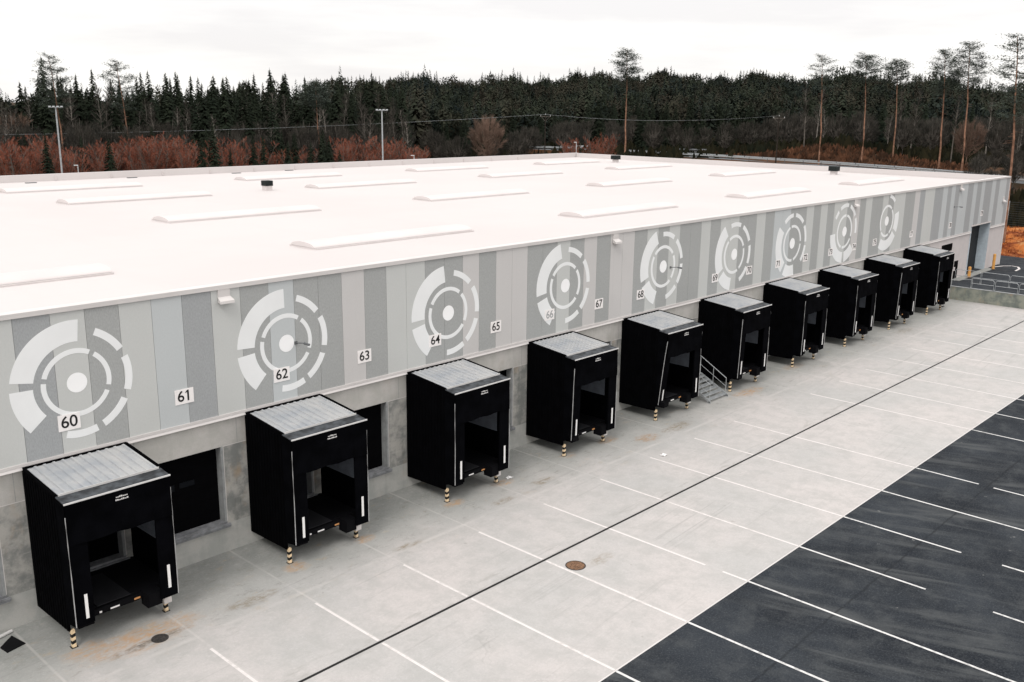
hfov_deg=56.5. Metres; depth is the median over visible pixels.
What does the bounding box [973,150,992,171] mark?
bare tree
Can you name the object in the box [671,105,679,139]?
spruce tree
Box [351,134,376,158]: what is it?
red bush
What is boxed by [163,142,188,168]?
red bush
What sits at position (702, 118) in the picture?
spruce tree
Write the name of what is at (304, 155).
red bush
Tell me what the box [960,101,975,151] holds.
spruce tree
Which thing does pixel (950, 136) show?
bare tree
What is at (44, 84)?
pine tree
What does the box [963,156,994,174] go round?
bare tree
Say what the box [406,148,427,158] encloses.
red bush
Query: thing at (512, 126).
spruce tree
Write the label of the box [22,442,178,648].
dock shelter
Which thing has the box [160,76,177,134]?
spruce tree
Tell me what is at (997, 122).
bare tree
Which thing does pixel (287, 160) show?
spruce tree
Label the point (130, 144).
red bush
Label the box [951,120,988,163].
bare tree
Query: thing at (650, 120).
power wire
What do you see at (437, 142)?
bare tree
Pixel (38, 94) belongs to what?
spruce tree
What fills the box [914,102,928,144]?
spruce tree
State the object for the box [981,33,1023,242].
pine tree
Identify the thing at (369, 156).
red bush
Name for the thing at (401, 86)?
spruce tree
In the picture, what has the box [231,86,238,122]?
spruce tree
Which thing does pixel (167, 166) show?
red bush
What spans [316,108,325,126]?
spruce tree
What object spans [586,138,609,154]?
red bush
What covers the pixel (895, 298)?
dock shelter
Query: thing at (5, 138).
birch tree
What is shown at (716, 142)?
spruce tree
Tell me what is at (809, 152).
red bushes
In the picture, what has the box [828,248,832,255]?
number sign
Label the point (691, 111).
spruce tree
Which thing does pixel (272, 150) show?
spruce tree
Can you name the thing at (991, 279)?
safety railing
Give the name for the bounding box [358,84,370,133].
spruce tree
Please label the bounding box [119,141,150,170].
red bush
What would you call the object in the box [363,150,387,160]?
red bush
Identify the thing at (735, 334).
dock shelter
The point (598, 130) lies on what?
spruce tree
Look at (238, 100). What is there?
spruce tree
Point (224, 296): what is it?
wall lamp
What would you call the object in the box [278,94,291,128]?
birch tree
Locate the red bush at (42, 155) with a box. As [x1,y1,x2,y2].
[29,143,58,173]
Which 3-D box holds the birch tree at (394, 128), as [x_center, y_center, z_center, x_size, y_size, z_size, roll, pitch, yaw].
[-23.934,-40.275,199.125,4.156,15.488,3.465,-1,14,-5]
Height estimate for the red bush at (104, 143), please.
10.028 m
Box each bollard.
[967,267,971,277]
[991,254,995,269]
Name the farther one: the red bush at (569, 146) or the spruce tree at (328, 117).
the spruce tree at (328, 117)
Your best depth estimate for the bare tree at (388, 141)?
197.07 m
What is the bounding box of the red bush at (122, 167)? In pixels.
[108,136,135,170]
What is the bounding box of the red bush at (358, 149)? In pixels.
[344,141,361,160]
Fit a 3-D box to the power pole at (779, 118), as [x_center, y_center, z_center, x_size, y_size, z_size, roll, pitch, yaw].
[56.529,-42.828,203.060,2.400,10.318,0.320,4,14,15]
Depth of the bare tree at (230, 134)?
202.75 m
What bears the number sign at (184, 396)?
attached to the warehouse
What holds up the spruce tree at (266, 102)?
on the ground at (997, 169)
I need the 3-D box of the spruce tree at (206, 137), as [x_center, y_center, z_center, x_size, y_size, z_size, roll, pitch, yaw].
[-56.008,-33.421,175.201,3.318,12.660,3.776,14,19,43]
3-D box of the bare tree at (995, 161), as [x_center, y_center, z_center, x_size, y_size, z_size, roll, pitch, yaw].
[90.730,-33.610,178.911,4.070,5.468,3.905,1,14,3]
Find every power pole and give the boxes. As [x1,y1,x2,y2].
[540,114,550,153]
[773,115,784,162]
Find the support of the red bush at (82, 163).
on the ground at (997, 169)
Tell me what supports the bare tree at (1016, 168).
on the ground at (997, 169)
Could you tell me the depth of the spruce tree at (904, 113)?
265.08 m
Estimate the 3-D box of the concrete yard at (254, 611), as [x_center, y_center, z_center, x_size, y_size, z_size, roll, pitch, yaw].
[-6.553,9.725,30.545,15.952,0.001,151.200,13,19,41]
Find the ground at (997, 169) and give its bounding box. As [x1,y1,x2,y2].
[11,102,1023,202]
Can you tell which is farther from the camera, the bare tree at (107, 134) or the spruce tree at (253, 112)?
the spruce tree at (253, 112)
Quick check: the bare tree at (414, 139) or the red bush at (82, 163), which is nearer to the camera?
the red bush at (82, 163)
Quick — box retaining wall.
[949,285,1023,308]
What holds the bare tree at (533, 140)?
on the ground at (997, 169)
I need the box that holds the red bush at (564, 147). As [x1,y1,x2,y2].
[556,140,578,152]
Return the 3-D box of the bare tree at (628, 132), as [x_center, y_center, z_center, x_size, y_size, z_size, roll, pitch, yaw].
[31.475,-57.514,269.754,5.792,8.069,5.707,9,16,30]
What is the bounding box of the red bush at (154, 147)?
[136,135,170,168]
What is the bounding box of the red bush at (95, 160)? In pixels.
[86,150,115,171]
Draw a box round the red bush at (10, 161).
[0,151,22,174]
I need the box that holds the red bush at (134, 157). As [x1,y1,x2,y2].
[123,146,148,168]
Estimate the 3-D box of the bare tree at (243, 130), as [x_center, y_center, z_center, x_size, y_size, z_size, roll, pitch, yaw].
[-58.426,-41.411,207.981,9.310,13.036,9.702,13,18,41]
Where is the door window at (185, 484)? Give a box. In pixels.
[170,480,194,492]
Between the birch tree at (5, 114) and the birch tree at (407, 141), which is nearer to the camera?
the birch tree at (5, 114)
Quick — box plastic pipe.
[0,629,12,637]
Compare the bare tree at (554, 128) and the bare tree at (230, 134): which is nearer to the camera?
the bare tree at (230, 134)
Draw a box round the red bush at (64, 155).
[55,146,76,171]
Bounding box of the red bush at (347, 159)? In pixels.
[334,140,356,161]
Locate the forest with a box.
[0,63,1023,154]
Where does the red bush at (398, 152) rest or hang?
on the ground at (997, 169)
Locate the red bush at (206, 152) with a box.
[188,141,220,167]
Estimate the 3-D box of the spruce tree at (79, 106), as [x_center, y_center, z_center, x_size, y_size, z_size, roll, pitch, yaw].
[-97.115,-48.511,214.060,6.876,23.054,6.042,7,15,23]
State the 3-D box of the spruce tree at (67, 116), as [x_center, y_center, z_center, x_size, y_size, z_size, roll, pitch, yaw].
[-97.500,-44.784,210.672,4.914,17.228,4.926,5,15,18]
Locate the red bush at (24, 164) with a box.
[14,152,38,174]
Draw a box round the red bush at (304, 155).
[297,146,318,163]
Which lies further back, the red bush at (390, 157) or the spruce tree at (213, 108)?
the spruce tree at (213, 108)
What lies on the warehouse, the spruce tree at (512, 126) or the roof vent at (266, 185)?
the roof vent at (266, 185)
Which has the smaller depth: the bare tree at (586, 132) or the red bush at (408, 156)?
the red bush at (408, 156)
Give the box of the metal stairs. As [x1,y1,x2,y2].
[699,355,727,403]
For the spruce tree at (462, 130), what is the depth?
263.22 m
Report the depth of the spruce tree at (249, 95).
233.85 m
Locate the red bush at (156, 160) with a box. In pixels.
[137,143,163,169]
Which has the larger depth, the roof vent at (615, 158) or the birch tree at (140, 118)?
the birch tree at (140, 118)
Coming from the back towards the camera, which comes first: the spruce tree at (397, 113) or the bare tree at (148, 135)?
the spruce tree at (397, 113)
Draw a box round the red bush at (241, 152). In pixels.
[222,137,251,165]
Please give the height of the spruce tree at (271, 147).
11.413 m
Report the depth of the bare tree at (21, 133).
187.61 m
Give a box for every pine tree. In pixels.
[29,52,78,160]
[93,59,142,138]
[293,79,338,139]
[608,47,643,152]
[800,53,839,164]
[847,52,892,160]
[880,58,916,156]
[924,48,966,168]
[942,40,994,170]
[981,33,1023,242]
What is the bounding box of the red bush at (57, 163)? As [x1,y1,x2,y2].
[34,150,62,173]
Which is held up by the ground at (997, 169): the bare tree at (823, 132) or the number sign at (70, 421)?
the bare tree at (823, 132)
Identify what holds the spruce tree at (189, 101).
on the ground at (997, 169)
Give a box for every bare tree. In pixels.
[0,121,29,143]
[1,111,30,143]
[8,122,43,149]
[19,126,39,149]
[22,134,62,162]
[49,123,86,164]
[59,118,107,158]
[60,126,105,169]
[91,128,124,153]
[110,123,146,146]
[130,127,160,145]
[147,119,190,152]
[150,127,187,164]
[208,131,239,164]
[216,128,241,147]
[219,128,247,149]
[228,135,256,165]
[231,122,262,140]
[234,121,262,147]
[251,133,271,157]
[261,118,291,156]
[285,122,322,151]
[286,124,328,162]
[287,128,322,160]
[313,119,345,143]
[322,128,355,159]
[324,126,357,161]
[340,129,360,160]
[359,122,401,147]
[365,132,394,156]
[387,124,418,150]
[419,127,441,155]
[424,131,446,157]
[429,135,445,157]
[440,138,460,157]
[447,134,472,157]
[467,112,506,155]
[488,140,503,155]
[502,129,529,154]
[515,125,538,154]
[523,125,543,148]
[548,121,568,146]
[551,120,577,147]
[560,120,582,143]
[576,119,594,144]
[602,121,624,146]
[603,120,619,138]
[615,125,632,144]
[623,114,637,141]
[640,119,666,148]
[664,122,682,146]
[679,127,698,149]
[696,125,713,144]
[714,121,738,147]
[741,122,762,143]
[771,110,799,141]
[788,114,813,141]
[794,117,822,141]
[811,116,835,138]
[824,112,855,139]
[847,110,874,141]
[849,116,876,140]
[867,118,882,143]
[877,118,891,140]
[887,117,916,145]
[888,117,920,151]
[914,119,924,146]
[914,119,937,147]
[919,117,947,149]
[936,119,955,147]
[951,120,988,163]
[961,116,990,147]
[962,115,984,139]
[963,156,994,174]
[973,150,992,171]
[979,117,1008,148]
[983,122,1012,156]
[987,168,1014,194]
[990,148,1005,173]
[999,116,1023,150]
[999,149,1023,187]
[1003,148,1023,173]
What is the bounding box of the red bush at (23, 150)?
[7,140,33,160]
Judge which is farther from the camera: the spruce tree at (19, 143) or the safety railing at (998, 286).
the spruce tree at (19, 143)
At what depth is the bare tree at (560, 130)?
244.31 m
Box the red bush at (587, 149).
[579,137,601,153]
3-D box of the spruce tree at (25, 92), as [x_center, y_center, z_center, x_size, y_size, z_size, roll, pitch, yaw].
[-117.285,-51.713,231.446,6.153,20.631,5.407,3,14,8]
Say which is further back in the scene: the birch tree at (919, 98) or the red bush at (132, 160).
the birch tree at (919, 98)
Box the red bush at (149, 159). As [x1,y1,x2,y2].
[130,138,166,169]
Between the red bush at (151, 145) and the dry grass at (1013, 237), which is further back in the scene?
the red bush at (151, 145)
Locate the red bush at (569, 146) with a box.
[558,138,580,152]
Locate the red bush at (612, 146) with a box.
[598,133,619,154]
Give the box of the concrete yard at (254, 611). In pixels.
[0,299,1023,681]
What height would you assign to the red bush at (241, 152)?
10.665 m
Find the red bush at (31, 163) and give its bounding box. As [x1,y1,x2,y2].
[17,143,44,174]
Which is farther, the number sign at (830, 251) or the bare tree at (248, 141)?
the bare tree at (248, 141)
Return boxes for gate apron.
[954,268,992,280]
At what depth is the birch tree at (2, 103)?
199.55 m
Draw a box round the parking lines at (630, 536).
[210,324,1023,681]
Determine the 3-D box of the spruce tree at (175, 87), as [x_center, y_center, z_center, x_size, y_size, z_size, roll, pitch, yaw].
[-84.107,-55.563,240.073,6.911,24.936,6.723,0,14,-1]
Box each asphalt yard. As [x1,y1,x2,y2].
[601,394,1023,681]
[961,255,1023,288]
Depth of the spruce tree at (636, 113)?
299.31 m
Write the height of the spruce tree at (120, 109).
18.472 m
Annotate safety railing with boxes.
[954,269,1023,287]
[970,278,1023,293]
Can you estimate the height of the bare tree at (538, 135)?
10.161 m
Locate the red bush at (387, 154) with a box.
[372,137,400,159]
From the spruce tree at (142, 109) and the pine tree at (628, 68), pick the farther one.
the spruce tree at (142, 109)
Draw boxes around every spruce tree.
[13,82,31,128]
[16,132,23,155]
[22,87,29,111]
[28,94,42,134]
[33,54,62,169]
[35,74,44,124]
[40,133,55,173]
[50,87,64,138]
[55,72,61,104]
[57,77,72,122]
[62,87,74,122]
[64,106,71,125]
[72,75,88,128]
[76,87,100,169]
[78,136,87,171]
[80,90,85,117]
[86,70,104,131]
[98,95,108,130]
[104,139,118,171]
[108,91,125,138]
[117,97,124,130]
[123,91,138,136]
[130,89,140,132]
[133,77,140,108]
[136,94,145,127]
[137,72,146,116]
[140,104,146,129]
[141,71,160,129]
[141,88,147,116]
[154,93,161,125]
[158,73,176,123]
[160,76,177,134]
[169,78,174,102]
[171,72,183,121]
[175,75,184,112]
[175,87,184,136]
[179,122,186,148]
[181,88,193,139]
[186,76,200,123]
[189,94,201,148]
[190,136,198,167]
[195,75,205,107]
[196,83,211,159]
[196,134,207,167]
[202,127,211,164]
[206,79,222,133]
[207,76,220,119]
[207,122,222,166]
[217,78,233,140]
[218,81,232,132]
[225,77,238,126]
[228,149,233,166]
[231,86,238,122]
[234,87,242,125]
[238,86,250,133]
[240,141,247,163]
[243,98,257,150]
[244,80,259,124]
[248,136,258,165]
[249,99,256,123]
[251,72,263,119]
[252,90,262,128]
[259,136,267,164]
[261,69,281,125]
[261,91,276,135]
[264,97,283,152]
[268,134,276,163]
[270,138,279,164]
[277,74,295,126]
[277,75,284,120]
[277,133,286,163]
[281,87,294,134]
[283,141,292,163]
[284,88,306,152]
[291,132,301,163]
[300,75,305,113]
[301,96,310,129]
[304,88,314,130]
[307,141,315,162]
[310,92,318,141]
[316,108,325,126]
[317,134,326,162]
[319,83,331,124]
[321,130,326,159]
[322,93,331,125]
[325,137,333,162]
[329,85,346,134]
[332,80,345,121]
[337,150,342,161]
[340,80,348,119]
[346,88,358,122]
[346,94,360,159]
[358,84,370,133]
[362,70,380,156]
[378,88,386,125]
[383,85,396,127]
[394,88,415,158]
[394,100,399,133]
[399,81,410,139]
[444,117,448,142]
[459,118,465,155]
[466,124,471,152]
[474,113,486,156]
[489,110,497,149]
[499,123,506,151]
[507,105,516,143]
[537,111,544,142]
[553,109,563,144]
[579,103,592,144]
[590,99,605,146]
[600,96,607,126]
[608,103,614,130]
[618,100,626,136]
[629,103,638,140]
[632,107,641,145]
[635,103,652,150]
[648,101,655,132]
[658,100,672,146]
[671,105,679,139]
[678,103,692,148]
[684,94,694,143]
[694,116,698,135]
[697,105,706,144]
[713,117,722,146]
[714,101,723,134]
[727,106,736,146]
[735,113,740,136]
[790,101,794,116]
[806,94,812,117]
[821,104,827,135]
[826,102,831,124]
[872,103,886,144]
[898,101,906,147]
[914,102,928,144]
[946,119,954,148]
[957,113,962,142]
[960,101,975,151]
[983,97,996,147]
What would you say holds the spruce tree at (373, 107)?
on the ground at (997, 169)
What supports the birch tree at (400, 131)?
on the ground at (997, 169)
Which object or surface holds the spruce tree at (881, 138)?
on the ground at (997, 169)
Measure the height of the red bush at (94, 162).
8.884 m
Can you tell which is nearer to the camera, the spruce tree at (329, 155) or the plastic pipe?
the plastic pipe
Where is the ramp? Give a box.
[951,280,1023,294]
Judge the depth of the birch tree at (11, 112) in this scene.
192.53 m
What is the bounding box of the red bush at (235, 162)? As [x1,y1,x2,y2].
[231,150,248,165]
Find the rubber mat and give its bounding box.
[0,636,25,652]
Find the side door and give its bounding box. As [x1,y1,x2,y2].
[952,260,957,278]
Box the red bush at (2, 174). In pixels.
[0,153,15,175]
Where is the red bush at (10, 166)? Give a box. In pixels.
[0,136,31,174]
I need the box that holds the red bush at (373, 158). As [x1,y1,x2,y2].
[365,153,381,160]
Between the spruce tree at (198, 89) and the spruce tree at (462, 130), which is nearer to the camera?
the spruce tree at (198, 89)
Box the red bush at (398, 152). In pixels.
[390,139,411,159]
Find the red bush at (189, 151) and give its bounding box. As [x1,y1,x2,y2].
[170,143,197,168]
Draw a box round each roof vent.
[261,180,272,190]
[611,155,620,161]
[828,166,839,174]
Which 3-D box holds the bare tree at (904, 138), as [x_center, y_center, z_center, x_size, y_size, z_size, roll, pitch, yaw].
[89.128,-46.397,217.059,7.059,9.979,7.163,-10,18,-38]
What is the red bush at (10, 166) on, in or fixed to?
on the ground at (997, 169)
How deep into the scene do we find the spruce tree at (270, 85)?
225.31 m
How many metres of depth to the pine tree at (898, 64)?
202.59 m
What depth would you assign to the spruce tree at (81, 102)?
245.59 m
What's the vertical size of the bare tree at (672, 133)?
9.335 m
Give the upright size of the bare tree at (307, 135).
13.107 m
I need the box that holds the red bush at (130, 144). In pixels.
[114,135,147,169]
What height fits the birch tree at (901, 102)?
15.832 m
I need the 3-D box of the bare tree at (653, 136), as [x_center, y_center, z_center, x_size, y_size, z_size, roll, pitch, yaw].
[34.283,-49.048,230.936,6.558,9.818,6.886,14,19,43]
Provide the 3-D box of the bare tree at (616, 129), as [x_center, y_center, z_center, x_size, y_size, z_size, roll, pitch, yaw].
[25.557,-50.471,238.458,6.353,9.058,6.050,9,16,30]
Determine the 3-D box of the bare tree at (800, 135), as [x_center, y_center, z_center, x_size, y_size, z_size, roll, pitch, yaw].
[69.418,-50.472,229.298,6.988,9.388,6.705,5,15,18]
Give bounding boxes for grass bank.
[1001,227,1023,257]
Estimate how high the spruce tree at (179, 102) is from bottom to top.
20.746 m
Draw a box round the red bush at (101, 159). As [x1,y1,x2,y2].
[89,144,123,171]
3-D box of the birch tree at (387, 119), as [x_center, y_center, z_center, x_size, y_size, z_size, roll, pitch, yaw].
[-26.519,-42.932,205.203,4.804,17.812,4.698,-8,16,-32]
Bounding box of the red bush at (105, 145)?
[88,142,121,171]
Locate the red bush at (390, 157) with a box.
[370,136,401,159]
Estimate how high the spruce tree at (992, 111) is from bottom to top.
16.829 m
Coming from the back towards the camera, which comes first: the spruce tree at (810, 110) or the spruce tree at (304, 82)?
the spruce tree at (810, 110)
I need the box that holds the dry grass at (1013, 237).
[1001,226,1023,256]
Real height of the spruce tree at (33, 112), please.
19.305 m
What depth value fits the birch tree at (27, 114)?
196.44 m
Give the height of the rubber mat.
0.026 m
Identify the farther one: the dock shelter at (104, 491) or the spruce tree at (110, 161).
the spruce tree at (110, 161)
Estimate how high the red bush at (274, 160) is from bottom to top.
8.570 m
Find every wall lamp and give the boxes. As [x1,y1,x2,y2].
[217,288,234,304]
[294,341,309,345]
[613,233,621,243]
[854,199,859,206]
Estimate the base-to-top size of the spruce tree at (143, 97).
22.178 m
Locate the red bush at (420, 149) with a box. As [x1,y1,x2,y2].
[406,146,429,158]
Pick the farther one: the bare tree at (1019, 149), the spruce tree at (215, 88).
the spruce tree at (215, 88)
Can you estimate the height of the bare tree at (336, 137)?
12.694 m
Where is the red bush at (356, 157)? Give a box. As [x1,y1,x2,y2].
[342,145,367,161]
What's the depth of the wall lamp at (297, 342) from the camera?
37.22 m
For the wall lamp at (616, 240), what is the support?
attached to the warehouse
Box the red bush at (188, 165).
[174,147,198,168]
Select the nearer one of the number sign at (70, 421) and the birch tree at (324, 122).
the number sign at (70, 421)
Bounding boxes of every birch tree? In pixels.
[0,100,7,139]
[0,106,16,148]
[0,107,18,149]
[0,121,16,149]
[8,108,22,137]
[23,98,35,130]
[60,85,77,132]
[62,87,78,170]
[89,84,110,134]
[101,86,110,127]
[105,82,126,129]
[120,92,131,127]
[130,110,143,135]
[140,98,151,132]
[143,107,155,133]
[144,101,157,125]
[146,103,159,134]
[171,106,182,136]
[179,111,193,142]
[183,101,193,127]
[208,114,225,146]
[263,91,282,136]
[264,125,276,153]
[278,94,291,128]
[310,94,327,132]
[319,108,332,138]
[337,90,349,130]
[343,94,349,122]
[353,91,372,145]
[355,105,372,149]
[362,111,378,151]
[368,90,381,130]
[383,102,397,143]
[387,97,398,128]
[389,111,404,149]
[397,109,411,146]
[398,114,410,147]
[403,121,415,154]
[797,81,811,145]
[813,88,825,136]
[819,108,829,136]
[882,113,893,143]
[893,90,910,148]
[906,89,923,147]
[948,94,963,161]
[983,96,997,153]
[1015,100,1023,152]
[1015,115,1023,147]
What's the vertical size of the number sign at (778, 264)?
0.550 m
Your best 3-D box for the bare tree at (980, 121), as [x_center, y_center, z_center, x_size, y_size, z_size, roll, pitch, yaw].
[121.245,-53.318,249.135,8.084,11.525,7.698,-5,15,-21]
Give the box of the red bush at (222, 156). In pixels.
[209,146,229,165]
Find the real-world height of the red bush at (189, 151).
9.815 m
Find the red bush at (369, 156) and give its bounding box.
[359,149,379,160]
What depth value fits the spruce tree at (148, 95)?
218.06 m
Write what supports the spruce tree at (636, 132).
on the ground at (997, 169)
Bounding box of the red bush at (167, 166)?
[146,136,177,168]
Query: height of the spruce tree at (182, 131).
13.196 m
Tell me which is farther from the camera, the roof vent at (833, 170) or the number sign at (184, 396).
the roof vent at (833, 170)
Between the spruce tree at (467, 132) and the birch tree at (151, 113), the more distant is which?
the spruce tree at (467, 132)
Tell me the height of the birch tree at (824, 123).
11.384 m
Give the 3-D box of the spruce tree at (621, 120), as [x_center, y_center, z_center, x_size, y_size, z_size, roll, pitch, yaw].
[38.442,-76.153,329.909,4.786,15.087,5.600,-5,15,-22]
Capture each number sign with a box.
[57,412,80,431]
[174,387,193,405]
[273,366,289,382]
[357,348,371,363]
[429,333,440,347]
[490,320,500,332]
[545,309,553,320]
[594,298,602,309]
[636,289,644,299]
[712,273,717,282]
[746,266,751,274]
[775,259,780,267]
[803,253,807,261]
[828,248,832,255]
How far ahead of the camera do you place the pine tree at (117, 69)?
190.18 m
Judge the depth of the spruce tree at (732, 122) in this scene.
273.33 m
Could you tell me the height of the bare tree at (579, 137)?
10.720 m
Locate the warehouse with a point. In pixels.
(118, 323)
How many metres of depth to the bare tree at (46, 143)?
180.05 m
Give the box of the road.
[522,149,1023,188]
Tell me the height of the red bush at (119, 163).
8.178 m
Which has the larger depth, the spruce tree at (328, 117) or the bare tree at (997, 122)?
the bare tree at (997, 122)
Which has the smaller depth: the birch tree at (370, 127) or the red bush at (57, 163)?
the red bush at (57, 163)
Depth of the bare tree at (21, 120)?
204.75 m
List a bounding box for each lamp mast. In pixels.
[48,106,62,172]
[376,109,387,159]
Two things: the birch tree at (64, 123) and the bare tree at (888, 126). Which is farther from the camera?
the bare tree at (888, 126)
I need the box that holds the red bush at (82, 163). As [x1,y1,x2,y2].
[62,148,91,172]
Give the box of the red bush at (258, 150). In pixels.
[248,138,279,164]
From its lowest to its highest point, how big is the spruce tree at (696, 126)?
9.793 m
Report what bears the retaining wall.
on the ground at (997, 169)
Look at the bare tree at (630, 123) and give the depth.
278.19 m
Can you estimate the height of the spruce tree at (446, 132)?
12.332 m
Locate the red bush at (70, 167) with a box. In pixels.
[58,149,81,172]
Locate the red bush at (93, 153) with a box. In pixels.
[89,142,116,170]
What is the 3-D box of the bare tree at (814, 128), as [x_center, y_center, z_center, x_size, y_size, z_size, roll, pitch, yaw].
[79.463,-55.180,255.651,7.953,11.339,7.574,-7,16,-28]
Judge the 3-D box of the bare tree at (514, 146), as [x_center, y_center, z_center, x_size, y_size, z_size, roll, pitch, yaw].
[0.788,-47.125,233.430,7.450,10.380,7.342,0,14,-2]
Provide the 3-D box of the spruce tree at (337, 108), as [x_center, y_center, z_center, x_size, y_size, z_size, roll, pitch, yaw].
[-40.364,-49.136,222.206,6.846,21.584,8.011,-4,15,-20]
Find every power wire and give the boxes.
[6,114,543,134]
[546,114,769,120]
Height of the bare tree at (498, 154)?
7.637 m
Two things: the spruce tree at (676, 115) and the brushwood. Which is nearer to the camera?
the brushwood
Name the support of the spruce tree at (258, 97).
on the ground at (997, 169)
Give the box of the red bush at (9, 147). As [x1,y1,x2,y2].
[0,137,21,175]
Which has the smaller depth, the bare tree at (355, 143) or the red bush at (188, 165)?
the red bush at (188, 165)
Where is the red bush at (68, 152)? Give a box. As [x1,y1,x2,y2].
[49,142,77,172]
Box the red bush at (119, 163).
[104,151,127,170]
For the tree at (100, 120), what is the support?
on the ground at (997, 169)
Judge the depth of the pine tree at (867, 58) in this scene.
198.94 m
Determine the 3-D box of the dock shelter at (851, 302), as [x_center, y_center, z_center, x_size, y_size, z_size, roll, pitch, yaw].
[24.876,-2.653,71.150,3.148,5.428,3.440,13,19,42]
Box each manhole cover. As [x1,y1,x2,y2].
[151,634,168,642]
[565,561,585,569]
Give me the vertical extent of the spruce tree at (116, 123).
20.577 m
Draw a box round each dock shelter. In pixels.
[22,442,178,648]
[245,394,368,563]
[406,358,510,502]
[526,331,618,456]
[619,310,702,420]
[698,292,771,391]
[763,277,829,366]
[817,265,878,346]
[863,254,918,329]
[903,245,954,314]
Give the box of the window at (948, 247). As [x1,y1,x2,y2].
[942,243,952,250]
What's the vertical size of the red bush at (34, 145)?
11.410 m
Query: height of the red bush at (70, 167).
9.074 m
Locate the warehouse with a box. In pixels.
[0,153,1010,632]
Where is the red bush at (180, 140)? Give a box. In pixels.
[157,132,187,157]
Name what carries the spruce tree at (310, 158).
on the ground at (997, 169)
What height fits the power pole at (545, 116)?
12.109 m
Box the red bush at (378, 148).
[370,141,391,157]
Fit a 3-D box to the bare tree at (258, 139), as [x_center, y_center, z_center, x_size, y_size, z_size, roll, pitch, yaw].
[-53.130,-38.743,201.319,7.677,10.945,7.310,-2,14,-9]
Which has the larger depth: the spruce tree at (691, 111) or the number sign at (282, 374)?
the spruce tree at (691, 111)
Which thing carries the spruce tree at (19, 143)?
on the ground at (997, 169)
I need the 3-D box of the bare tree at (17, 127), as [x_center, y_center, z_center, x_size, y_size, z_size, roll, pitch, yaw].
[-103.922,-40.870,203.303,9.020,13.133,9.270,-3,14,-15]
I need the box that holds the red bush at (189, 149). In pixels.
[175,140,199,167]
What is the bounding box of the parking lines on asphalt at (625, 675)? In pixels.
[616,399,1023,681]
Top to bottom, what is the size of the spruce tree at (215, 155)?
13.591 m
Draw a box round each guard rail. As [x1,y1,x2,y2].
[530,146,1023,182]
[541,146,1019,176]
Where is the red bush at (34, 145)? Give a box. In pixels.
[25,134,63,173]
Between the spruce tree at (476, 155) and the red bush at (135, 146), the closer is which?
the red bush at (135, 146)
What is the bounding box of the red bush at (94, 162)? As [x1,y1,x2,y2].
[84,144,102,171]
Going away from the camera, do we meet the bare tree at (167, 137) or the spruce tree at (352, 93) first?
the bare tree at (167, 137)
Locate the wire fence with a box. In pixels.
[1007,201,1023,227]
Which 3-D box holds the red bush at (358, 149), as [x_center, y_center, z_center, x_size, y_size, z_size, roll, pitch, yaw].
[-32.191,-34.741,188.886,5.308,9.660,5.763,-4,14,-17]
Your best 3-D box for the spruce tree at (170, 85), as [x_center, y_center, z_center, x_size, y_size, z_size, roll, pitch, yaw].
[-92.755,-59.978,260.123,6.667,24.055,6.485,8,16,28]
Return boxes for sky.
[0,0,1023,101]
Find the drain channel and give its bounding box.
[298,321,1023,681]
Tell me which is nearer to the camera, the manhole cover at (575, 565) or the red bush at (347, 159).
the manhole cover at (575, 565)
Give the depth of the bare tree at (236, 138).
199.53 m
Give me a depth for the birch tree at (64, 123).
198.12 m
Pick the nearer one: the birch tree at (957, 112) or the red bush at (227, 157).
the red bush at (227, 157)
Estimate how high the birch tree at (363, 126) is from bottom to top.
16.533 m
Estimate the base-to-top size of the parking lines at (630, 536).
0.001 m
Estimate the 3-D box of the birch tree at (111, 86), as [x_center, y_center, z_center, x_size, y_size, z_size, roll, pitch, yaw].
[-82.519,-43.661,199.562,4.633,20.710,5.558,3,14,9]
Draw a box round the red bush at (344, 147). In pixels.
[329,136,360,161]
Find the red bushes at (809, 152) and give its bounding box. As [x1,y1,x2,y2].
[710,142,972,173]
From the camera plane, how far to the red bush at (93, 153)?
168.74 m
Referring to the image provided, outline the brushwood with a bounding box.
[1007,188,1023,227]
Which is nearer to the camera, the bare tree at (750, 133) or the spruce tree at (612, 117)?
the bare tree at (750, 133)
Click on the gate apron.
(976, 273)
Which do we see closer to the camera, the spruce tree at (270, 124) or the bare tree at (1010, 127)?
the spruce tree at (270, 124)
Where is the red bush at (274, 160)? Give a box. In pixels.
[268,149,284,164]
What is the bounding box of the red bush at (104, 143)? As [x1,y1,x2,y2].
[95,140,120,150]
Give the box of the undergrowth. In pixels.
[77,133,1023,172]
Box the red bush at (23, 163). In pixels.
[16,150,33,173]
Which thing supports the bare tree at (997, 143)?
on the ground at (997, 169)
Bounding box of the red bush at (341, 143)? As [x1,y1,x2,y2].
[329,136,354,160]
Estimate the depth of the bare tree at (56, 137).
186.34 m
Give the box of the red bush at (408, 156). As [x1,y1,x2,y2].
[394,146,423,159]
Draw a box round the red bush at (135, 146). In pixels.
[125,138,150,169]
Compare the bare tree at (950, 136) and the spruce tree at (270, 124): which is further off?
the bare tree at (950, 136)
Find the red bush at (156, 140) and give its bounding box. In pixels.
[153,134,181,166]
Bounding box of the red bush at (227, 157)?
[209,138,238,166]
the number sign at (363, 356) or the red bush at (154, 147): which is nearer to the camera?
the number sign at (363, 356)
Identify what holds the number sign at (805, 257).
attached to the warehouse
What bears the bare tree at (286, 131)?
on the ground at (997, 169)
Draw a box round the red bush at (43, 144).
[26,135,64,166]
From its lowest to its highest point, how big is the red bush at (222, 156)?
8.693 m

